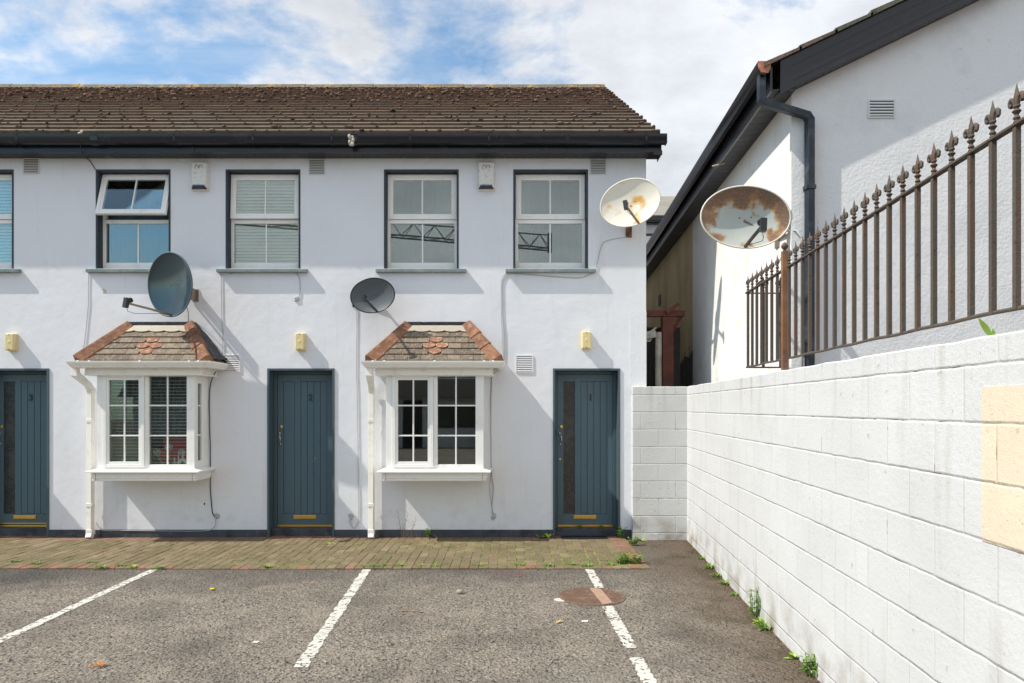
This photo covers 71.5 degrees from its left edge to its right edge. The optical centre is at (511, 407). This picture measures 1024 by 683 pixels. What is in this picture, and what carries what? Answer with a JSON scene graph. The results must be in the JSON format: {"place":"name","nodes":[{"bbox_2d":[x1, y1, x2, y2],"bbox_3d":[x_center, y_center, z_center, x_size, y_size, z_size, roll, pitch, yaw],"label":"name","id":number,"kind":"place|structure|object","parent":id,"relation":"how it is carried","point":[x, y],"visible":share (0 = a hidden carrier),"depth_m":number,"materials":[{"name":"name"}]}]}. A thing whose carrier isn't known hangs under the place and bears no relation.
{"place":"outdoors","nodes":[
{"label":"outdoors","id":0,"kind":"place"},
{"bbox_2d":[0,536,650,569],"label":"paver path","id":1,"kind":"structure","parent":0,"point":[73,553],"depth_m":8.17,"materials":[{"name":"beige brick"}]},
{"bbox_2d":[25,539,640,567],"bbox_3d":[-3.296,1.675,8.254,9.344,0.014,1.578,0,0,0],"label":"joint moss","id":2,"kind":"object","parent":1,"relation":"on","point":[446,554],"visible":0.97,"depth_m":8.11,"materials":[{"name":"green plant"}]},
{"bbox_2d":[396,510,415,536],"bbox_3d":[-1.367,1.494,9.120,0.270,0.366,0.046,0,0,0],"label":"dead weed","id":3,"kind":"object","parent":1,"relation":"on","point":[404,525],"visible":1,"depth_m":9.13,"materials":[{"name":"brown"}]},
{"bbox_2d":[561,535,607,539],"bbox_3d":[0.930,1.669,9.130,0.600,0.018,0.220,0,0,0],"label":"doormat","id":4,"kind":"object","parent":1,"relation":"on","point":[586,537],"visible":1,"depth_m":9.12,"materials":[{"name":"black rubber"}]},
{"bbox_2d":[616,526,626,538],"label":"weed","id":5,"kind":"object","parent":1,"relation":"on","point":[620,529],"visible":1,"depth_m":9.09,"materials":[{"name":"green plant"}]},
{"bbox_2d":[615,555,629,563],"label":"weed","id":6,"kind":"object","parent":1,"relation":"on","point":[621,560],"visible":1,"depth_m":7.65,"materials":[{"name":"green plant"}]},
{"bbox_2d":[617,550,644,562],"bbox_3d":[1.283,1.626,7.698,0.313,0.130,0.214,0,0,0],"label":"weed","id":7,"kind":"object","parent":1,"relation":"on","point":[636,560],"visible":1,"depth_m":7.69,"materials":[{"name":"green plant"}]},
{"bbox_2d":[0,570,807,682],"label":"loose grit","id":8,"kind":"object","parent":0,"point":[367,635],"visible":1,"depth_m":5.43,"materials":[{"name":"grey gravel"}]},
{"bbox_2d":[0,524,820,682],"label":"car park tarmac","id":9,"kind":"object","parent":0,"point":[672,637],"depth_m":5.44,"materials":[{"name":"grey asphalt"}]},
{"bbox_2d":[0,570,153,642],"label":"parking line","id":10,"kind":"object","parent":9,"relation":"on","point":[49,617],"visible":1,"depth_m":5.97,"materials":[{"name":"grey paint"}]},
{"bbox_2d":[88,660,106,667],"bbox_3d":[-2.693,1.676,4.650,0.106,0.025,0.089,0,0,16],"label":"dry leaf","id":11,"kind":"object","parent":9,"relation":"on","point":[99,663],"visible":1,"depth_m":4.64,"materials":[{"name":"brown plant"}]},
{"bbox_2d":[294,569,370,666],"bbox_3d":[-1.445,1.686,6.020,0.107,0.001,2.808,0,0,-3],"label":"parking line","id":12,"kind":"object","parent":9,"relation":"on","point":[340,608],"visible":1,"depth_m":5.58,"materials":[{"name":"grey paint"}]},
{"bbox_2d":[0,84,666,538],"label":"terraced house","id":13,"kind":"structure","parent":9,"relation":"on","point":[330,194],"depth_m":9.20,"materials":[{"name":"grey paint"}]},
{"bbox_2d":[0,169,20,272],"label":"window","id":14,"kind":"structure","parent":13,"relation":"in","point":[6,175],"depth_m":9.40,"materials":[{"name":"white plastic"}]},
{"bbox_2d":[5,333,17,350],"bbox_3d":[-6.449,-0.843,9.156,0.124,0.228,0.088,0,0,0],"label":"wall light","id":15,"kind":"object","parent":13,"relation":"attached to","point":[11,341],"visible":1,"depth_m":9.12,"materials":[{"name":"beige plastic"}]},
{"bbox_2d":[0,368,48,536],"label":"door","id":16,"kind":"structure","parent":13,"relation":"in","point":[24,392],"depth_m":9.38,"materials":[{"name":"paint"}]},
{"bbox_2d":[83,273,88,347],"bbox_3d":[-5.506,-1.250,9.192,0.075,0.996,0.008,0,0,0],"label":"cable","id":17,"kind":"object","parent":13,"relation":"attached to","point":[88,305],"visible":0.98,"depth_m":9.19,"materials":[{"name":"grey plastic"}]},
{"bbox_2d":[85,169,170,272],"bbox_3d":[-4.901,-2.412,9.277,1.164,1.340,0.306,0,0,0],"label":"window","id":18,"kind":"structure","parent":13,"relation":"in","point":[126,193],"depth_m":9.28,"materials":[{"name":"white plastic"}]},
{"bbox_2d":[66,320,228,537],"bbox_3d":[-4.556,0.281,9.034,1.790,2.813,0.851,0,0,0],"label":"bay window","id":19,"kind":"structure","parent":13,"relation":"in","point":[152,377],"depth_m":8.86,"materials":[{"name":"white plastic"}]},
{"bbox_2d":[96,518,215,530],"bbox_3d":[-4.600,1.513,9.183,1.558,0.171,0.008,0,0,0],"label":"cable","id":20,"kind":"object","parent":13,"relation":"attached to","point":[141,530],"visible":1,"depth_m":9.18,"materials":[{"name":"grey plastic"}]},
{"bbox_2d":[122,252,198,316],"bbox_3d":[-4.291,-1.510,8.726,0.935,0.818,0.640,0,0,-35],"label":"satellite dish","id":21,"kind":"object","parent":13,"relation":"attached to","point":[172,292],"visible":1,"depth_m":8.82,"materials":[{"name":"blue metal"}]},
{"bbox_2d":[153,444,185,463],"bbox_3d":[-4.319,0.600,8.960,0.404,0.294,0.097,0,0,0],"label":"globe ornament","id":22,"kind":"object","parent":13,"relation":"on","point":[178,452],"visible":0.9,"depth_m":8.95,"materials":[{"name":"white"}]},
{"bbox_2d":[159,436,186,463],"bbox_3d":[-4.264,0.505,9.300,0.580,0.470,0.280,0,0,0],"label":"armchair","id":23,"kind":"object","parent":13,"relation":"on","point":[174,451],"visible":0.2,"depth_m":9.16,"materials":[{"name":"red fabric"}]},
{"bbox_2d":[174,452,186,463],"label":"candle arch","id":24,"kind":"structure","parent":13,"relation":"on","point":[183,459],"depth_m":8.89,"materials":[{"name":"white"}]},
{"bbox_2d":[191,162,209,190],"bbox_3d":[-4.024,-2.985,9.161,0.226,0.370,0.079,0,0,0],"label":"alarm box","id":25,"kind":"object","parent":13,"relation":"attached to","point":[200,176],"visible":1,"depth_m":9.13,"materials":[{"name":"plastic"}]},
{"bbox_2d":[209,371,218,517],"bbox_3d":[-3.812,0.484,9.154,0.213,1.895,0.099,0,0,44],"label":"cable","id":26,"kind":"object","parent":13,"relation":"attached to","point":[210,443],"visible":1,"depth_m":9.19,"materials":[{"name":"black plastic"}]},
{"bbox_2d":[221,275,222,354],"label":"cable","id":27,"kind":"object","parent":13,"relation":"attached to","point":[221,309],"visible":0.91,"depth_m":9.19,"materials":[{"name":"grey plastic"}]},
{"bbox_2d":[216,169,307,272],"bbox_3d":[-3.221,-2.412,9.288,1.164,1.340,0.304,0,0,0],"label":"window","id":28,"kind":"structure","parent":13,"relation":"in","point":[263,205],"depth_m":9.40,"materials":[{"name":"white plastic"}]},
{"bbox_2d":[295,333,305,350],"bbox_3d":[-2.725,-0.850,9.156,0.124,0.228,0.088,0,0,0],"label":"wall light","id":29,"kind":"object","parent":13,"relation":"attached to","point":[300,341],"visible":1,"depth_m":9.12,"materials":[{"name":"beige plastic"}]},
{"bbox_2d":[267,368,334,536],"bbox_3d":[-2.729,0.591,9.323,0.867,2.197,0.274,0,0,0],"label":"door","id":30,"kind":"structure","parent":13,"relation":"in","point":[300,401],"depth_m":9.38,"materials":[{"name":"paint"}]},
{"bbox_2d":[350,309,358,527],"bbox_3d":[-2.037,0.131,9.192,0.123,2.856,0.008,0,0,0],"label":"cable","id":31,"kind":"object","parent":13,"relation":"attached to","point":[357,415],"visible":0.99,"depth_m":9.19,"materials":[{"name":"grey plastic"}]},
{"bbox_2d":[350,278,394,312],"bbox_3d":[-1.843,-1.406,8.941,0.487,0.446,0.677,0,0,-44],"label":"satellite dish","id":32,"kind":"object","parent":13,"relation":"attached to","point":[372,295],"visible":1,"depth_m":8.93,"materials":[{"name":"grey metal"}]},
{"bbox_2d":[375,169,465,272],"bbox_3d":[-1.173,-2.412,9.279,1.164,1.340,0.285,0,0,0],"label":"window","id":33,"kind":"structure","parent":13,"relation":"in","point":[410,218],"depth_m":9.40,"materials":[{"name":"white plastic"}]},
{"bbox_2d":[361,320,504,538],"bbox_3d":[-0.965,0.281,8.954,1.760,2.813,0.691,0,0,0],"label":"bay window","id":34,"kind":"structure","parent":13,"relation":"in","point":[430,351],"depth_m":8.80,"materials":[{"name":"white plastic"}]},
{"bbox_2d":[478,162,494,190],"bbox_3d":[-0.331,-2.985,9.161,0.226,0.370,0.079,0,0,0],"label":"alarm box","id":35,"kind":"object","parent":13,"relation":"attached to","point":[486,176],"visible":1,"depth_m":9.13,"materials":[{"name":"plastic"}]},
{"bbox_2d":[490,371,496,514],"bbox_3d":[-0.223,0.462,9.105,0.040,1.852,0.221,0,0,-28],"label":"cable","id":36,"kind":"object","parent":13,"relation":"attached to","point":[490,426],"visible":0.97,"depth_m":9.19,"materials":[{"name":"grey plastic"}]},
{"bbox_2d":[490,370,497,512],"bbox_3d":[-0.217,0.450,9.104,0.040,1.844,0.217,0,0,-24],"label":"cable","id":37,"kind":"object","parent":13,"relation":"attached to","point":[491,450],"visible":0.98,"depth_m":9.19,"materials":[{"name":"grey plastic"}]},
{"bbox_2d":[501,273,505,359],"bbox_3d":[-0.085,-1.169,9.192,0.118,1.153,0.008,0,0,0],"label":"cable","id":38,"kind":"object","parent":13,"relation":"attached to","point":[501,314],"visible":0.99,"depth_m":9.19,"materials":[{"name":"grey plastic"}]},
{"bbox_2d":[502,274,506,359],"bbox_3d":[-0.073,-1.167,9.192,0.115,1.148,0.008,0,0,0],"label":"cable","id":39,"kind":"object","parent":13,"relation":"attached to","point":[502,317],"visible":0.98,"depth_m":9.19,"materials":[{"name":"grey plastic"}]},
{"bbox_2d":[506,169,595,272],"bbox_3d":[0.500,-2.412,9.279,1.164,1.340,0.285,0,0,0],"label":"window","id":40,"kind":"structure","parent":13,"relation":"in","point":[542,219],"depth_m":9.40,"materials":[{"name":"white plastic"}]},
{"bbox_2d":[506,236,626,277],"bbox_3d":[0.698,-1.935,9.159,1.562,0.525,0.083,0,0,0],"label":"cable","id":41,"kind":"object","parent":13,"relation":"attached to","point":[570,277],"visible":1,"depth_m":9.19,"materials":[{"name":"grey plastic"}]},
{"bbox_2d":[581,332,590,348],"bbox_3d":[0.956,-0.867,9.156,0.124,0.228,0.088,0,0,0],"label":"wall light","id":42,"kind":"object","parent":13,"relation":"attached to","point":[585,340],"visible":1,"depth_m":9.12,"materials":[{"name":"beige plastic"}]},
{"bbox_2d":[553,368,619,536],"bbox_3d":[0.964,0.591,9.323,0.867,2.197,0.274,0,0,0],"label":"door","id":43,"kind":"structure","parent":13,"relation":"in","point":[586,401],"depth_m":9.38,"materials":[{"name":"paint"}]},
{"bbox_2d":[600,178,660,237],"bbox_3d":[1.436,-2.511,8.808,0.543,0.624,0.674,0,0,-26],"label":"satellite dish","id":44,"kind":"object","parent":13,"relation":"attached to","point":[629,203],"visible":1,"depth_m":8.81,"materials":[{"name":"beige metal"}]},
{"bbox_2d":[646,327,656,341],"bbox_3d":[1.864,-1.002,9.800,0.250,0.215,0.120,0,0,0],"label":"floodlight","id":45,"kind":"object","parent":13,"relation":"attached to","point":[651,334],"visible":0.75,"depth_m":9.74,"materials":[{"name":"white plastic"}]},
{"bbox_2d":[2,537,817,682],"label":"dry debris","id":46,"kind":"object","parent":9,"relation":"on","point":[641,571],"visible":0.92,"depth_m":6.54,"materials":[{"name":"plant"}]},
{"bbox_2d":[456,589,463,593],"bbox_3d":[-0.473,1.674,6.462,0.061,0.047,0.047,0,0,-18],"label":"stone","id":47,"kind":"object","parent":9,"relation":"on","point":[460,591],"visible":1,"depth_m":6.45,"materials":[{"name":"beige stone"}]},
{"bbox_2d":[558,588,625,605],"bbox_3d":[0.714,1.685,6.354,0.596,0.009,0.596,0,0,0],"label":"manhole cover","id":48,"kind":"object","parent":9,"relation":"on","point":[592,596],"visible":1,"depth_m":6.33,"materials":[{"name":"metal"}]},
{"bbox_2d":[585,569,603,587],"bbox_3d":[0.813,1.686,7.040,0.096,0.001,0.762,0,0,-1],"label":"parking line","id":49,"kind":"object","parent":9,"relation":"on","point":[595,582],"visible":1,"depth_m":6.98,"materials":[{"name":"grey paint"}]},
{"bbox_2d":[602,606,636,647],"bbox_3d":[0.823,1.686,5.520,0.104,0.001,1.062,0,0,-1],"label":"parking line","id":50,"kind":"object","parent":9,"relation":"on","point":[615,622],"visible":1,"depth_m":5.45,"materials":[{"name":"grey paint"}]},
{"bbox_2d":[628,536,639,545],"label":"weed","id":51,"kind":"object","parent":9,"relation":"on","point":[633,542],"visible":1,"depth_m":8.71,"materials":[{"name":"green plant"}]},
{"bbox_2d":[629,657,656,682],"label":"parking line","id":52,"kind":"object","parent":9,"relation":"on","point":[642,675],"visible":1,"depth_m":4.56,"materials":[{"name":"grey paint"}]},
{"bbox_2d":[646,327,679,386],"bbox_3d":[2.075,0.260,10.340,0.750,2.860,0.080,0,0,0],"label":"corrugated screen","id":53,"kind":"object","parent":9,"relation":"on","point":[650,364],"visible":0.13,"depth_m":10.32,"materials":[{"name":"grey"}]},
{"bbox_2d":[646,303,684,386],"bbox_3d":[2.051,0.107,10.053,0.760,3.166,0.195,0,0,0],"label":"steel frame","id":54,"kind":"object","parent":9,"relation":"on","point":[668,326],"visible":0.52,"depth_m":10.00,"materials":[{"name":"red metal"}]},
{"bbox_2d":[703,563,713,568],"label":"weed","id":55,"kind":"object","parent":9,"relation":"on","point":[710,567],"visible":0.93,"depth_m":7.46,"materials":[{"name":"green plant"}]},
{"bbox_2d":[719,578,729,585],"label":"weed","id":56,"kind":"object","parent":9,"relation":"on","point":[725,583],"visible":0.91,"depth_m":6.80,"materials":[{"name":"green plant"}]},
{"bbox_2d":[747,588,760,616],"bbox_3d":[1.971,1.570,5.755,0.130,0.241,0.159,0,0,0],"label":"weed","id":57,"kind":"object","parent":9,"relation":"on","point":[752,604],"visible":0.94,"depth_m":5.76,"materials":[{"name":"green plant"}]},
{"bbox_2d":[753,616,764,622],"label":"weed","id":58,"kind":"object","parent":9,"relation":"on","point":[759,620],"visible":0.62,"depth_m":5.58,"materials":[{"name":"green plant"}]},
{"bbox_2d":[752,618,772,630],"bbox_3d":[1.928,1.655,5.411,0.177,0.072,0.162,0,0,-28],"label":"weed","id":59,"kind":"object","parent":9,"relation":"on","point":[764,625],"visible":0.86,"depth_m":5.43,"materials":[{"name":"green plant"}]},
{"bbox_2d":[784,652,798,658],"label":"weed","id":60,"kind":"object","parent":9,"relation":"on","point":[793,655],"visible":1,"depth_m":4.79,"materials":[{"name":"green plant"}]},
{"bbox_2d":[800,652,817,677],"bbox_3d":[1.890,1.620,4.462,0.112,0.141,0.144,0,0,-37],"label":"weed","id":61,"kind":"object","parent":9,"relation":"on","point":[806,664],"visible":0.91,"depth_m":4.47,"materials":[{"name":"green plant"}]},
{"bbox_2d":[631,330,1023,682],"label":"boundary wall","id":62,"kind":"structure","parent":9,"relation":"on","point":[859,520],"depth_m":3.74,"materials":[{"name":"white concrete"}]},
{"bbox_2d":[745,83,1023,369],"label":"railing","id":63,"kind":"object","parent":62,"relation":"on","point":[783,317],"visible":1,"depth_m":3.60,"materials":[{"name":"metal"}]},
{"bbox_2d":[978,318,995,335],"bbox_3d":[1.929,-0.303,2.616,0.360,0.083,0.116,0,0,36],"label":"wall plant","id":64,"kind":"object","parent":62,"relation":"on","point":[985,328],"depth_m":2.72,"materials":[{"name":"green plant"}]},
{"bbox_2d":[646,0,1023,386],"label":"gable cottage","id":65,"kind":"structure","parent":9,"relation":"on","point":[819,131],"depth_m":6.35,"materials":[{"name":"grey paint"}]},
{"bbox_2d":[700,185,790,248],"bbox_3d":[2.211,-1.710,6.342,0.897,0.559,0.546,0,0,-24],"label":"satellite dish","id":66,"kind":"object","parent":65,"relation":"attached to","point":[745,216],"visible":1,"depth_m":6.41,"materials":[{"name":"beige metal"}]},
{"bbox_2d":[787,230,802,366],"bbox_3d":[2.471,-0.954,6.399,0.301,1.288,0.055,0,0,34],"label":"cable","id":67,"kind":"object","parent":65,"relation":"attached to","point":[799,234],"visible":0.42,"depth_m":6.33,"materials":[{"name":"grey plastic"}]},
{"bbox_2d":[0,0,892,195],"label":"sky","id":68,"kind":"structure","parent":0,"point":[681,65],"materials":[{"name":"blue"}]},
{"bbox_2d":[655,332,661,386],"bbox_3d":[2.039,0.320,9.900,0.088,2.739,0.090,0,0,0],"label":"waste pipe","id":69,"kind":"object","parent":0,"point":[658,360],"visible":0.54,"depth_m":9.86,"materials":[{"name":"grey plastic"}]},
{"bbox_2d":[646,196,674,243],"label":"distant house","id":70,"kind":"structure","parent":0,"point":[653,222],"depth_m":23.00,"materials":[{"name":"stone"}]},
{"bbox_2d":[646,233,652,243],"bbox_3d":[4.538,-5.174,22.993,0.861,0.914,0.055,0,0,0],"label":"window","id":71,"kind":"structure","parent":70,"relation":"in","point":[648,235],"depth_m":22.97,"materials":[{"name":"white"}]}
]}

